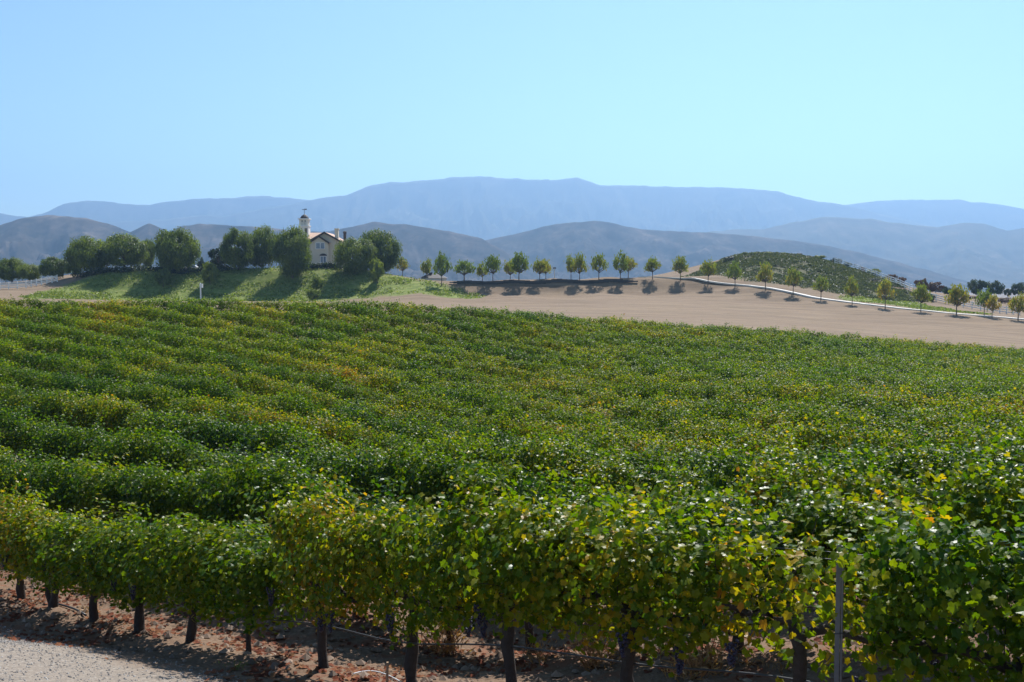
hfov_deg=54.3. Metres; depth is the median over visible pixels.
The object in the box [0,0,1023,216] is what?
sky
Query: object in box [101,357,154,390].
grapevine
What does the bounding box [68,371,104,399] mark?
grapevine
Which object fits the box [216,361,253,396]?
grapevine
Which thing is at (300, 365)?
grapevine
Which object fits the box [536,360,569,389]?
grapevine
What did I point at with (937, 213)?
mountains
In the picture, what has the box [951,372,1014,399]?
grapevine
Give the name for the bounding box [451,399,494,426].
grapevine
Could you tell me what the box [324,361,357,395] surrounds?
grapevine
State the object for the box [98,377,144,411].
grapevine
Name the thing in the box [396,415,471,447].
grapevine
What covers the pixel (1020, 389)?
grapevine
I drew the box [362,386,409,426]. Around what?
grapevine
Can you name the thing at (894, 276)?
bush
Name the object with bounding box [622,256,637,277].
street tree
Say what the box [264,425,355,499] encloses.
grapevine
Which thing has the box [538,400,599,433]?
grapevine
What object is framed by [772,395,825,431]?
grapevine
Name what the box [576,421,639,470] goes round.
grapevine
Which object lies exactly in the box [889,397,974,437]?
grapevine
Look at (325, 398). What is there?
grapevine
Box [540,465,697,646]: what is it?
grapevine
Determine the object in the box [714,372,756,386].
grapevine
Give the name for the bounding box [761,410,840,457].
grapevine
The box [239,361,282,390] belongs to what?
grapevine
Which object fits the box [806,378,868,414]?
grapevine
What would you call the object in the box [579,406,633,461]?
grapevine
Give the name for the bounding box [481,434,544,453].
grapevine
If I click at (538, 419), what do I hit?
grapevine
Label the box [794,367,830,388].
grapevine
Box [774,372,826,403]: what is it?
grapevine
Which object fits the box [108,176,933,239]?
mountains
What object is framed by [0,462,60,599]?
grapevine
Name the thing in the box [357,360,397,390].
grapevine
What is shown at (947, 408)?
grapevine
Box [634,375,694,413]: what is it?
grapevine
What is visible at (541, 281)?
retaining wall
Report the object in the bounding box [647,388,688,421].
grapevine
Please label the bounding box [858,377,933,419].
grapevine
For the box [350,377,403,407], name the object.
grapevine
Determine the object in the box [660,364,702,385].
grapevine
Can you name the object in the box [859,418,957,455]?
grapevine
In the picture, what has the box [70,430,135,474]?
grapevine
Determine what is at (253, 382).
grapevine
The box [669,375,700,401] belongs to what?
grapevine
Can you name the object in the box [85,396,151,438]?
grapevine
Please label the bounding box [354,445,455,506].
grapevine
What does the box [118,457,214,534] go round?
grapevine
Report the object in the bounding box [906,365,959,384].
grapevine
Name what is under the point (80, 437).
grapevine
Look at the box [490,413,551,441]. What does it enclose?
grapevine
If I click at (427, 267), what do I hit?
street tree
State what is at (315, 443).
grapevine
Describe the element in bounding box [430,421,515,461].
grapevine
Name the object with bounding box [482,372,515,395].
grapevine
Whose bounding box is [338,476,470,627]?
grapevine
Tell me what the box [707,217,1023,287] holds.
hills
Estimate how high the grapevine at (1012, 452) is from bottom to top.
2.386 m
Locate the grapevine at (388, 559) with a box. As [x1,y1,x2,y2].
[309,475,478,681]
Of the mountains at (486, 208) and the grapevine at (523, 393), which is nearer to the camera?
the grapevine at (523, 393)
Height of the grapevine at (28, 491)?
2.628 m
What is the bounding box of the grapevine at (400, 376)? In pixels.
[374,368,415,395]
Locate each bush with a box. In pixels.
[64,260,83,276]
[153,268,171,286]
[197,257,204,266]
[201,261,219,282]
[306,288,320,299]
[311,276,322,289]
[369,258,384,282]
[723,256,734,259]
[867,269,880,274]
[885,274,897,280]
[913,280,922,286]
[927,281,945,292]
[941,286,950,294]
[998,297,1011,302]
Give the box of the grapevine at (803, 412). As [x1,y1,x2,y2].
[788,393,861,444]
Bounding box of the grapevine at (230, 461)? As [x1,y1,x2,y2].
[211,437,291,519]
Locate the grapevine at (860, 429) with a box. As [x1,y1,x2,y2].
[800,423,893,451]
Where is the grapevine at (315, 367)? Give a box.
[305,358,336,385]
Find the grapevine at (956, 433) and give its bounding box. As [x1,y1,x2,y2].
[905,420,1023,459]
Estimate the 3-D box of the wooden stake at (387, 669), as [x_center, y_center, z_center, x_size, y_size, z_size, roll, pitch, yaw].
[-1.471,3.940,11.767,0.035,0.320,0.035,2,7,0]
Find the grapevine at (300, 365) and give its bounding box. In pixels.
[281,354,322,384]
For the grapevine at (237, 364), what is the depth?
49.69 m
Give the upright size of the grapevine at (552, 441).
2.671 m
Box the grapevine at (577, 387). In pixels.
[548,377,590,406]
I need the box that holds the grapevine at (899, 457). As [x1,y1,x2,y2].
[877,424,999,500]
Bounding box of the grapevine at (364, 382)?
[344,366,377,392]
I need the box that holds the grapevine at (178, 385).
[151,366,199,407]
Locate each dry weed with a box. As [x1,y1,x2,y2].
[418,624,477,655]
[421,630,443,647]
[522,638,567,665]
[563,624,620,671]
[640,644,739,681]
[664,629,752,672]
[731,643,776,668]
[756,651,792,671]
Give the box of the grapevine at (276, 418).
[258,399,311,439]
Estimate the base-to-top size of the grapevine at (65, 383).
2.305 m
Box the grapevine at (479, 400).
[459,383,510,420]
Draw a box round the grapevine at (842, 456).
[802,440,927,475]
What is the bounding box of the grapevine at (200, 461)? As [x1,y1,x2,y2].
[163,445,247,475]
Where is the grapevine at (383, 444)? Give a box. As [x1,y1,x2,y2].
[353,420,427,452]
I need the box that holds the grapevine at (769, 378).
[743,372,793,405]
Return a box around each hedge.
[75,265,179,277]
[176,264,232,273]
[306,261,342,268]
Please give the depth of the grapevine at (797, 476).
14.43 m
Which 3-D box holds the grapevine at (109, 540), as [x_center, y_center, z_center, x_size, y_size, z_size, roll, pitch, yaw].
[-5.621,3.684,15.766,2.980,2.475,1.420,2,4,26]
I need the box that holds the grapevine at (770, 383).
[759,366,805,400]
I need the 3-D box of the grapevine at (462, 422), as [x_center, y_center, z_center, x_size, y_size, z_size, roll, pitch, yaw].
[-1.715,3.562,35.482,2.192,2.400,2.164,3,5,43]
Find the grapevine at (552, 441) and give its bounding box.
[526,420,594,477]
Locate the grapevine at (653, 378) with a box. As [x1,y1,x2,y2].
[630,370,685,407]
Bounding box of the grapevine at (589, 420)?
[549,401,631,433]
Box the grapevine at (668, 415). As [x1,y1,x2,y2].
[648,404,722,445]
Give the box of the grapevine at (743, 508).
[653,464,822,652]
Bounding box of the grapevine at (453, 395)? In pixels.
[433,381,487,414]
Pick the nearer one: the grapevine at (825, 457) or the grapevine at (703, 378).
the grapevine at (825, 457)
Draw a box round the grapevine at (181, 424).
[155,401,242,471]
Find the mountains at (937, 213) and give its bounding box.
[0,196,1023,230]
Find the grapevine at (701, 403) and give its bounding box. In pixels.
[677,393,720,426]
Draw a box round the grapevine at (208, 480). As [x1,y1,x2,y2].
[179,443,282,535]
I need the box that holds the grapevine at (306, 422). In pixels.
[299,404,362,448]
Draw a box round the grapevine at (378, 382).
[364,365,408,399]
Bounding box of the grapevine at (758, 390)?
[738,372,788,404]
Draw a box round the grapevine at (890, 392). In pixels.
[870,383,920,400]
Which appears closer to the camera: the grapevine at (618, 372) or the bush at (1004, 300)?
the grapevine at (618, 372)
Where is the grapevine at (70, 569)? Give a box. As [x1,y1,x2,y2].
[16,493,141,621]
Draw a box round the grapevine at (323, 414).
[300,402,342,431]
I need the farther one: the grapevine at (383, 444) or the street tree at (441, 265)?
the street tree at (441, 265)
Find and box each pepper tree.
[0,256,28,282]
[16,264,41,280]
[37,256,71,278]
[62,235,115,270]
[96,232,150,267]
[142,237,154,266]
[150,226,202,273]
[219,226,254,269]
[242,223,277,267]
[267,224,311,278]
[332,235,378,275]
[357,228,403,272]
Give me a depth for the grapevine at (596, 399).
41.93 m
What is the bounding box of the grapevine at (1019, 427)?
[998,422,1023,449]
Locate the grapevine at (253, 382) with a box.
[229,361,281,405]
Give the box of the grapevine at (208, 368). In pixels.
[185,361,229,391]
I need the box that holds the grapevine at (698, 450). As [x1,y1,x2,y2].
[644,429,779,482]
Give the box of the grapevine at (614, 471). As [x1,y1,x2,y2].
[530,443,667,508]
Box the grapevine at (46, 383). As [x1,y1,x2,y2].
[31,369,78,393]
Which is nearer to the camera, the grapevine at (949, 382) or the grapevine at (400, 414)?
the grapevine at (400, 414)
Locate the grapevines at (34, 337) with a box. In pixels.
[0,293,1023,390]
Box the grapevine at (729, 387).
[701,379,746,411]
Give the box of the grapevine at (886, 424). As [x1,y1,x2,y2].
[841,400,914,447]
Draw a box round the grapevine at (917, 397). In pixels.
[872,385,955,419]
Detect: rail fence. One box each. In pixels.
[0,275,57,288]
[834,257,914,289]
[926,293,1019,314]
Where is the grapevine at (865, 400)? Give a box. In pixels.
[832,381,894,417]
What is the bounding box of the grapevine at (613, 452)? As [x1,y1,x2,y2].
[566,427,643,469]
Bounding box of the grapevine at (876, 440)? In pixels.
[852,415,948,461]
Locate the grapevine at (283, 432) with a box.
[236,416,335,458]
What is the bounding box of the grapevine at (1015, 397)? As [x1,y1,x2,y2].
[970,387,1023,409]
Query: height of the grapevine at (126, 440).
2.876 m
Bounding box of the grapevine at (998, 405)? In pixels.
[983,398,1023,422]
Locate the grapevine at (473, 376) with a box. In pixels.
[458,369,498,386]
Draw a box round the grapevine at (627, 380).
[608,366,651,398]
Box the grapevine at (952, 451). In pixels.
[900,426,983,478]
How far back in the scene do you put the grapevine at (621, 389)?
44.52 m
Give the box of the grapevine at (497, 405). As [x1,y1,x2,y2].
[484,390,526,442]
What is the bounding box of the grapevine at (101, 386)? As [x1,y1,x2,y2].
[82,365,132,397]
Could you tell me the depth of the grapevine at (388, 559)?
11.45 m
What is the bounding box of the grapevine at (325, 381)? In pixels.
[304,361,348,404]
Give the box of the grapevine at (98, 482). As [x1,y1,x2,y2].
[64,446,139,525]
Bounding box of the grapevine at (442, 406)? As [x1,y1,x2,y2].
[410,394,466,426]
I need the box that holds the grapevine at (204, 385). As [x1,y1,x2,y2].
[177,368,233,404]
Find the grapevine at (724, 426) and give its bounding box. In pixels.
[695,409,753,444]
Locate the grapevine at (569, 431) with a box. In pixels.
[541,418,591,447]
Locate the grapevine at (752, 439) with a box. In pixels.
[728,416,811,463]
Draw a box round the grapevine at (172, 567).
[108,504,269,642]
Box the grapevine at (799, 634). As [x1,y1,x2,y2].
[683,488,951,681]
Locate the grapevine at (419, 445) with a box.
[390,433,444,452]
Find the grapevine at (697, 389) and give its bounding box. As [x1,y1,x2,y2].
[664,378,716,405]
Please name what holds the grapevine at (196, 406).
on the ground at (660, 298)
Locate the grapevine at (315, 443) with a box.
[278,422,356,492]
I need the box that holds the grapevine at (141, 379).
[120,368,156,387]
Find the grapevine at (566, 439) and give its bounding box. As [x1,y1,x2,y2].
[521,426,588,459]
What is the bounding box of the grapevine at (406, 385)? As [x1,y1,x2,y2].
[389,370,427,414]
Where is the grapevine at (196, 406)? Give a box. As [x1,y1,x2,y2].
[180,389,244,420]
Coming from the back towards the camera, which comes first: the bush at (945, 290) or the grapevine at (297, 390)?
the bush at (945, 290)
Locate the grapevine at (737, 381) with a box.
[728,369,768,392]
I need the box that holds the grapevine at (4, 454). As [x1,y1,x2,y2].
[0,433,27,492]
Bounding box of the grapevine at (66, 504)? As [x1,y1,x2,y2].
[24,452,116,520]
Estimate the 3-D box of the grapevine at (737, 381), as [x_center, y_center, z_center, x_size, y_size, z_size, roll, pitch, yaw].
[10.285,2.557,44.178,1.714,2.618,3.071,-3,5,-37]
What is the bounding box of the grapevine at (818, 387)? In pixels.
[789,382,838,402]
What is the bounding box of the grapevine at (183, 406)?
[153,390,220,416]
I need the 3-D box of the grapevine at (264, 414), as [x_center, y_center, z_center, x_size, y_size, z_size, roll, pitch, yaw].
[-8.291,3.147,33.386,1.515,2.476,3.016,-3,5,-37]
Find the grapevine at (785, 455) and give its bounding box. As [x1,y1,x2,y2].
[746,432,847,465]
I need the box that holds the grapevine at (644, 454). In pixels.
[628,432,714,491]
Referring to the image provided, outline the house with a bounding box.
[298,208,346,268]
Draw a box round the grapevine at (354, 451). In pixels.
[330,433,387,501]
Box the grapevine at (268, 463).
[221,437,311,495]
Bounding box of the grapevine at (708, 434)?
[652,411,724,455]
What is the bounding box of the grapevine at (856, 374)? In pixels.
[827,367,867,389]
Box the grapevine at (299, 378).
[281,365,316,389]
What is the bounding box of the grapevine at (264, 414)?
[235,400,283,430]
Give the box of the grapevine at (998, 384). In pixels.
[965,368,1016,393]
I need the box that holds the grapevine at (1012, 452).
[936,422,1023,478]
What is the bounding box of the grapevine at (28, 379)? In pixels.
[14,369,54,393]
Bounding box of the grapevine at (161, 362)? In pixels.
[143,353,180,386]
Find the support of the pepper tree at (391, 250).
on the ground at (660, 298)
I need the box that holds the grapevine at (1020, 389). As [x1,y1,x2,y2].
[1015,385,1023,393]
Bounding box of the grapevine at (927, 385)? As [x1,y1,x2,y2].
[921,372,977,397]
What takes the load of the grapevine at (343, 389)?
on the ground at (660, 298)
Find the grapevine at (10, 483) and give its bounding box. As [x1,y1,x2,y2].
[0,448,43,501]
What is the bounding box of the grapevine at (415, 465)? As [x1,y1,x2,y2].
[359,420,478,517]
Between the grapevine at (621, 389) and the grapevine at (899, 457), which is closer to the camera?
the grapevine at (899, 457)
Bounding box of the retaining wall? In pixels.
[450,279,637,283]
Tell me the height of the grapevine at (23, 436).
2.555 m
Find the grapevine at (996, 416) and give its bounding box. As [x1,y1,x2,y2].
[925,386,1023,434]
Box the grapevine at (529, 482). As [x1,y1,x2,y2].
[491,449,612,527]
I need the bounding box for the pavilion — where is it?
[420,272,446,280]
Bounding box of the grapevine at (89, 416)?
[64,385,116,436]
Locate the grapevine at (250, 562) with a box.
[182,508,312,654]
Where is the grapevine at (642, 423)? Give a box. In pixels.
[610,403,668,457]
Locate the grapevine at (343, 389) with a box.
[330,377,369,404]
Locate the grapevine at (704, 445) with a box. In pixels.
[666,421,745,473]
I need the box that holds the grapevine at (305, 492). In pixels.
[256,458,396,586]
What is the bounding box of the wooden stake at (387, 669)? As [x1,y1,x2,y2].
[386,662,388,681]
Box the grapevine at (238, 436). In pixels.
[213,406,294,460]
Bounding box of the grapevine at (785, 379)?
[778,375,818,391]
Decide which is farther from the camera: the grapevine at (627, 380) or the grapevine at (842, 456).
the grapevine at (627, 380)
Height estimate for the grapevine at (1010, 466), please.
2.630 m
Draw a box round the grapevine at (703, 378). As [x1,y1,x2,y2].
[670,362,726,396]
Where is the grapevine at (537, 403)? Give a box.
[517,392,558,420]
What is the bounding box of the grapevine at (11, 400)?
[0,383,37,420]
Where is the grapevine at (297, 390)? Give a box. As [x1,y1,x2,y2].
[271,381,326,402]
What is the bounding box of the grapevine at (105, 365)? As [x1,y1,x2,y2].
[87,354,133,385]
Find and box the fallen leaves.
[0,519,958,681]
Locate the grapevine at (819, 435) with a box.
[791,398,912,463]
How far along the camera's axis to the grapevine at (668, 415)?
32.60 m
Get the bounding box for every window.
[315,242,324,248]
[320,256,325,262]
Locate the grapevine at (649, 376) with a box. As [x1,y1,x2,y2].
[637,368,669,381]
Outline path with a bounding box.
[640,276,1023,319]
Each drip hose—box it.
[1,566,812,681]
[59,603,86,615]
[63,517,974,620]
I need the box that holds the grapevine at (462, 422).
[438,408,493,437]
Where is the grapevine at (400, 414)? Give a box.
[384,402,418,441]
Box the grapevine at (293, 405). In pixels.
[272,385,323,423]
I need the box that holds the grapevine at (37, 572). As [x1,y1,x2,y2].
[0,494,114,607]
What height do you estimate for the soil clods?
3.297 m
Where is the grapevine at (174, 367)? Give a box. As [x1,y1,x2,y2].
[160,358,192,384]
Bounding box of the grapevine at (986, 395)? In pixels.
[937,385,1007,416]
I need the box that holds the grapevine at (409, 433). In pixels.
[376,410,440,444]
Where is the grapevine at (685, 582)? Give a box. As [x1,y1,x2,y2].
[501,465,766,681]
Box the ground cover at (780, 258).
[681,251,933,301]
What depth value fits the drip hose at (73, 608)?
17.85 m
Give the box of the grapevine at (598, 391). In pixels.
[586,377,626,413]
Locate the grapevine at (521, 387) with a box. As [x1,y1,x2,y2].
[506,376,538,397]
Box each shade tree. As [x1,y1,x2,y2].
[208,248,224,265]
[967,279,987,295]
[986,280,1004,294]
[1003,288,1011,297]
[1011,282,1023,294]
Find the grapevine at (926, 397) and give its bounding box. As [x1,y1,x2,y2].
[901,388,956,409]
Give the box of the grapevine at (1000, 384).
[975,376,1023,391]
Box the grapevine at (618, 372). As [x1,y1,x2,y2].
[609,363,641,387]
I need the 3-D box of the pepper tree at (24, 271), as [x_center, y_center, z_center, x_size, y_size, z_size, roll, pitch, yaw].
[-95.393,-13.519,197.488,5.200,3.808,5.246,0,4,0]
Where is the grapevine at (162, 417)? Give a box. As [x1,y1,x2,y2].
[129,398,191,439]
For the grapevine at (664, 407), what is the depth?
36.39 m
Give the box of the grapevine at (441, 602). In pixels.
[374,503,502,652]
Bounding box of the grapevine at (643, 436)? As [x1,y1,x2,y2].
[609,417,680,469]
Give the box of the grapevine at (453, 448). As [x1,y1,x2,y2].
[409,417,494,489]
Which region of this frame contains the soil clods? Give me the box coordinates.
[0,524,1014,681]
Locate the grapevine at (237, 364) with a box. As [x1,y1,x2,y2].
[223,356,261,387]
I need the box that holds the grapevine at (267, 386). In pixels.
[247,378,298,409]
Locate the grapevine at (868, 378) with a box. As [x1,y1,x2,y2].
[856,365,898,392]
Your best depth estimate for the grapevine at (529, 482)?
17.57 m
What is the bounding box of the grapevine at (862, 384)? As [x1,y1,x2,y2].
[845,373,887,396]
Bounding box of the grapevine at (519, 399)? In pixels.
[491,389,533,426]
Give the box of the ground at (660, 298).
[0,256,1023,681]
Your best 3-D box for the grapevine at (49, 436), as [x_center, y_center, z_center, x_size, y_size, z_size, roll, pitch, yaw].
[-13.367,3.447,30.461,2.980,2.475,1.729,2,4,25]
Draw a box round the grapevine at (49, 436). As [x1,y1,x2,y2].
[19,413,109,462]
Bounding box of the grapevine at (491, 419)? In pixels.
[463,405,527,443]
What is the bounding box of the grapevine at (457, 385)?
[448,372,481,402]
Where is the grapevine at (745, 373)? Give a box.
[735,361,775,381]
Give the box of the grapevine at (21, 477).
[0,437,99,512]
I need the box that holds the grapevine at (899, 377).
[865,366,910,387]
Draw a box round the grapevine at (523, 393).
[499,384,541,412]
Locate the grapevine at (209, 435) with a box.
[186,409,266,457]
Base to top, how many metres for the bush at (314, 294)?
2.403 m
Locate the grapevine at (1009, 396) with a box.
[999,390,1023,410]
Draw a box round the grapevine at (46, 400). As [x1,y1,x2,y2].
[23,385,86,426]
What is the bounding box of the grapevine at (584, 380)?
[553,373,592,395]
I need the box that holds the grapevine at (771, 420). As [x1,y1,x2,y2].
[742,401,801,441]
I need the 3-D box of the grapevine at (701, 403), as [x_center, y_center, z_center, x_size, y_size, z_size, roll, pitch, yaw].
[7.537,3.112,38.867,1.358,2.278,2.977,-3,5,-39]
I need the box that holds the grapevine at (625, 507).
[565,473,654,519]
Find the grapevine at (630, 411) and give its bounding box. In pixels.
[612,387,687,432]
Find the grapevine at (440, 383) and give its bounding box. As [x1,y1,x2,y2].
[426,376,458,398]
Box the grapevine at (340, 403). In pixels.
[326,392,366,414]
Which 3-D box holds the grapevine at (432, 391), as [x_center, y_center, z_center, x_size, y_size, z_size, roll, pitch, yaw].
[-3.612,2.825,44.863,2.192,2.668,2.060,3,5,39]
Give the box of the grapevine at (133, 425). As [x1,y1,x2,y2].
[117,399,175,441]
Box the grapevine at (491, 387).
[471,373,509,407]
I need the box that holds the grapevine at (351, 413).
[326,396,377,440]
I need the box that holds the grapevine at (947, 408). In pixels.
[934,391,1013,416]
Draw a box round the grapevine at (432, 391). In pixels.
[408,375,458,412]
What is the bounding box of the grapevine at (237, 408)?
[205,394,258,428]
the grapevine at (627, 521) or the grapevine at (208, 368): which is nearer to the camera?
the grapevine at (627, 521)
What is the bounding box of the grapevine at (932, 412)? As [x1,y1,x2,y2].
[906,399,983,429]
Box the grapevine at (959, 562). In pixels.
[782,463,1023,681]
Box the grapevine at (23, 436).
[0,405,58,463]
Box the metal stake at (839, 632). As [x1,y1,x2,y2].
[833,545,846,681]
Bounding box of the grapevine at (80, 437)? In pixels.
[48,412,129,464]
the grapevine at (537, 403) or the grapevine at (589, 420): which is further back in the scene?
the grapevine at (537, 403)
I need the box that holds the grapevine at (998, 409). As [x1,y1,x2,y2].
[971,398,1023,425]
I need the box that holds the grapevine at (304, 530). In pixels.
[228,465,383,668]
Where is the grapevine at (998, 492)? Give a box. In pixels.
[898,416,1023,604]
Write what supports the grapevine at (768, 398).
on the ground at (660, 298)
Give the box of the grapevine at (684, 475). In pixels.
[616,438,736,508]
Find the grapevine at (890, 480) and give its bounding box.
[796,444,968,581]
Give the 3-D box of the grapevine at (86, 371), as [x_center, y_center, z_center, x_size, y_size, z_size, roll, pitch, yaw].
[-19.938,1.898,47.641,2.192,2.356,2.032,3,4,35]
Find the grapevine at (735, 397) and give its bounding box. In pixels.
[715,377,773,422]
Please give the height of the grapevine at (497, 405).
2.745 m
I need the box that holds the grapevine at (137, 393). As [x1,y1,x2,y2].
[105,369,162,412]
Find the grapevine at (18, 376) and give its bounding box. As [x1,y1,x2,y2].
[3,361,37,393]
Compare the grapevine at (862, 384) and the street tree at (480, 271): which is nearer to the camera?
the grapevine at (862, 384)
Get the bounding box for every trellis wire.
[38,516,1011,570]
[43,520,986,575]
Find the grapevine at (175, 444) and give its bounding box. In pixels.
[139,420,208,509]
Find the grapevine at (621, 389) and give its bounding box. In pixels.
[603,373,651,407]
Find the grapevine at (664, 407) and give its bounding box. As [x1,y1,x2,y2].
[645,390,707,430]
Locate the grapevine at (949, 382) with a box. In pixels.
[924,373,975,391]
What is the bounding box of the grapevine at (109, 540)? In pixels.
[62,493,194,632]
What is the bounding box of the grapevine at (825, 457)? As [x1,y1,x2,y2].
[763,429,905,498]
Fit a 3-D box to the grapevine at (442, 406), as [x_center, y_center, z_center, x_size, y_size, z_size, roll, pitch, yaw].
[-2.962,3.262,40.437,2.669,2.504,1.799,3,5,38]
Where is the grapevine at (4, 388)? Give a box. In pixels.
[0,375,30,411]
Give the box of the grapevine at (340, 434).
[307,408,379,449]
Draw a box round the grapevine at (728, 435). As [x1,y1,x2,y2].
[676,408,781,451]
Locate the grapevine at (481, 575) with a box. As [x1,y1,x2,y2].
[381,436,637,681]
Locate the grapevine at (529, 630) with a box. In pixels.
[457,504,584,654]
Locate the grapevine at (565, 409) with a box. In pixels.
[545,393,595,427]
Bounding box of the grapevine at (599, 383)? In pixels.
[587,371,618,400]
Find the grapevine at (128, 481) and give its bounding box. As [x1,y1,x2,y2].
[111,452,186,526]
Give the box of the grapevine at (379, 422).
[355,404,406,447]
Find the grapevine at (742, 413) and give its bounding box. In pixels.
[708,400,779,431]
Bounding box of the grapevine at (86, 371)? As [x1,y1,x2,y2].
[67,357,115,383]
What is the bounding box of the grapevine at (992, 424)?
[946,408,1023,455]
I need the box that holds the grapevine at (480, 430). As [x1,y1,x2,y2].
[448,409,519,447]
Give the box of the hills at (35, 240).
[0,215,547,282]
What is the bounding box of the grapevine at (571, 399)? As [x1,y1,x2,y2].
[548,387,592,412]
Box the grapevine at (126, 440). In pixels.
[105,413,183,475]
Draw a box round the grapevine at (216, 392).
[207,371,264,403]
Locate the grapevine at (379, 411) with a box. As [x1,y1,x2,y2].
[349,392,393,431]
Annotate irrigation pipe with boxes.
[353,670,400,681]
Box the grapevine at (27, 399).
[2,380,77,422]
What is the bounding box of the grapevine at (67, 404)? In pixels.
[38,380,97,427]
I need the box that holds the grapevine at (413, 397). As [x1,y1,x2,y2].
[390,383,445,432]
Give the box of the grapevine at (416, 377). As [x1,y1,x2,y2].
[396,363,449,387]
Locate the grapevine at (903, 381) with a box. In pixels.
[891,368,939,390]
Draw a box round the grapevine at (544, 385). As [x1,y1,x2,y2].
[528,367,567,400]
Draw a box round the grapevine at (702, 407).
[677,397,746,434]
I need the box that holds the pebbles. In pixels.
[0,625,244,681]
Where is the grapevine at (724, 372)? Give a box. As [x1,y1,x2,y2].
[694,356,743,380]
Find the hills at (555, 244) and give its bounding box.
[485,221,994,292]
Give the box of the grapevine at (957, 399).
[938,389,1008,410]
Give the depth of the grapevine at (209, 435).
29.78 m
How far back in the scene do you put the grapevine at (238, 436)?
28.82 m
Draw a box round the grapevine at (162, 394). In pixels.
[131,373,200,415]
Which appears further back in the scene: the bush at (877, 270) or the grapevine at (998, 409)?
the bush at (877, 270)
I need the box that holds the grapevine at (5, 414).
[0,393,39,453]
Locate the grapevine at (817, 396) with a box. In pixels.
[767,378,851,413]
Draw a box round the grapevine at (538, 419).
[512,398,560,431]
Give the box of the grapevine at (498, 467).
[427,453,549,517]
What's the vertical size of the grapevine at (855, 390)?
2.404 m
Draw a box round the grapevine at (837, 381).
[814,374,856,391]
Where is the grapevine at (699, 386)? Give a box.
[697,379,731,399]
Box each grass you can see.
[18,266,484,301]
[839,295,992,314]
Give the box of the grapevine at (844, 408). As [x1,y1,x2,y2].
[822,394,874,442]
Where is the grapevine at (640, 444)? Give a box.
[623,427,687,470]
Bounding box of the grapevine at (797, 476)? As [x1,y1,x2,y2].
[719,427,901,588]
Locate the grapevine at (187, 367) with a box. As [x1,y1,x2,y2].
[168,355,215,392]
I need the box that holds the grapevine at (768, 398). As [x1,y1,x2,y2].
[746,392,803,430]
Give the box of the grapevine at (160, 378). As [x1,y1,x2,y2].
[145,364,177,392]
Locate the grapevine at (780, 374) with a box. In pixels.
[755,370,805,382]
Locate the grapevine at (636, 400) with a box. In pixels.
[601,394,655,422]
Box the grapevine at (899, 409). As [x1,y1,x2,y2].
[864,388,933,432]
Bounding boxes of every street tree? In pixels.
[396,256,408,275]
[418,257,432,274]
[432,251,452,285]
[452,259,477,279]
[476,261,488,280]
[482,254,501,280]
[502,259,516,278]
[508,251,530,279]
[531,255,547,280]
[540,258,552,278]
[565,253,576,272]
[570,252,588,279]
[591,252,608,278]
[612,249,628,278]
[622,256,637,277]
[643,255,660,278]
[670,255,688,280]
[699,257,719,284]
[724,260,743,279]
[755,261,773,289]
[785,266,802,294]
[813,276,828,299]
[844,274,858,303]
[875,277,896,307]
[910,282,932,311]
[944,283,973,314]
[973,285,995,314]
[984,293,1001,312]
[1007,291,1023,320]
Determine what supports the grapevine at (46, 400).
on the ground at (660, 298)
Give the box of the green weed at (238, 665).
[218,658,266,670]
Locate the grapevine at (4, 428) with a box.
[0,402,36,462]
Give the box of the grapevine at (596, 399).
[575,384,637,419]
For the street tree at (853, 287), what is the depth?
170.15 m
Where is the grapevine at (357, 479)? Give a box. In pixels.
[317,431,433,504]
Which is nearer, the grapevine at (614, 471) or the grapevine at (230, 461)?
the grapevine at (614, 471)
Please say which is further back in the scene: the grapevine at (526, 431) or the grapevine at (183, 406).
the grapevine at (183, 406)
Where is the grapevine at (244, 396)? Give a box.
[216,380,271,420]
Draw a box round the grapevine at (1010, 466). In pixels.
[938,416,1023,541]
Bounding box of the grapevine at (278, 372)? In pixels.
[263,362,297,389]
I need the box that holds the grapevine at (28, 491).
[1,483,57,545]
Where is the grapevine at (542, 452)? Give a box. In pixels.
[492,413,611,503]
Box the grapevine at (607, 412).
[582,398,627,426]
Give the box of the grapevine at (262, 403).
[243,388,302,421]
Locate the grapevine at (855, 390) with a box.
[834,377,879,397]
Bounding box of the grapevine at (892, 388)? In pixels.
[875,373,926,395]
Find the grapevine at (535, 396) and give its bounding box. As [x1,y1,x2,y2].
[525,377,584,420]
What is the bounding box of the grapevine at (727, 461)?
[686,441,811,507]
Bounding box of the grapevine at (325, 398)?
[300,387,341,416]
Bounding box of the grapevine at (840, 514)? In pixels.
[732,467,1001,645]
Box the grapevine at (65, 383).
[48,370,90,399]
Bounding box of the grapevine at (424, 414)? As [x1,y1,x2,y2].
[407,395,467,437]
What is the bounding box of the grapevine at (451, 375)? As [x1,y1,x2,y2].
[433,363,479,383]
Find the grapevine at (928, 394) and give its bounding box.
[907,381,976,403]
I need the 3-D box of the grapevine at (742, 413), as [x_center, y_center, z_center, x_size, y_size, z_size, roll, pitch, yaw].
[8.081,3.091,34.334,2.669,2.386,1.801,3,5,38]
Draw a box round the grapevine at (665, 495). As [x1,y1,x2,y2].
[619,478,784,581]
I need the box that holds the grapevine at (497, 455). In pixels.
[459,421,551,490]
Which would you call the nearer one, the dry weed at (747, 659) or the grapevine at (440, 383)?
the dry weed at (747, 659)
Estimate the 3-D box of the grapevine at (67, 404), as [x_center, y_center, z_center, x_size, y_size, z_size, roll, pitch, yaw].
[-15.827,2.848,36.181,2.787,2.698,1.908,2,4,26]
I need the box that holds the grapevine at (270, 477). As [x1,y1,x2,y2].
[202,429,340,538]

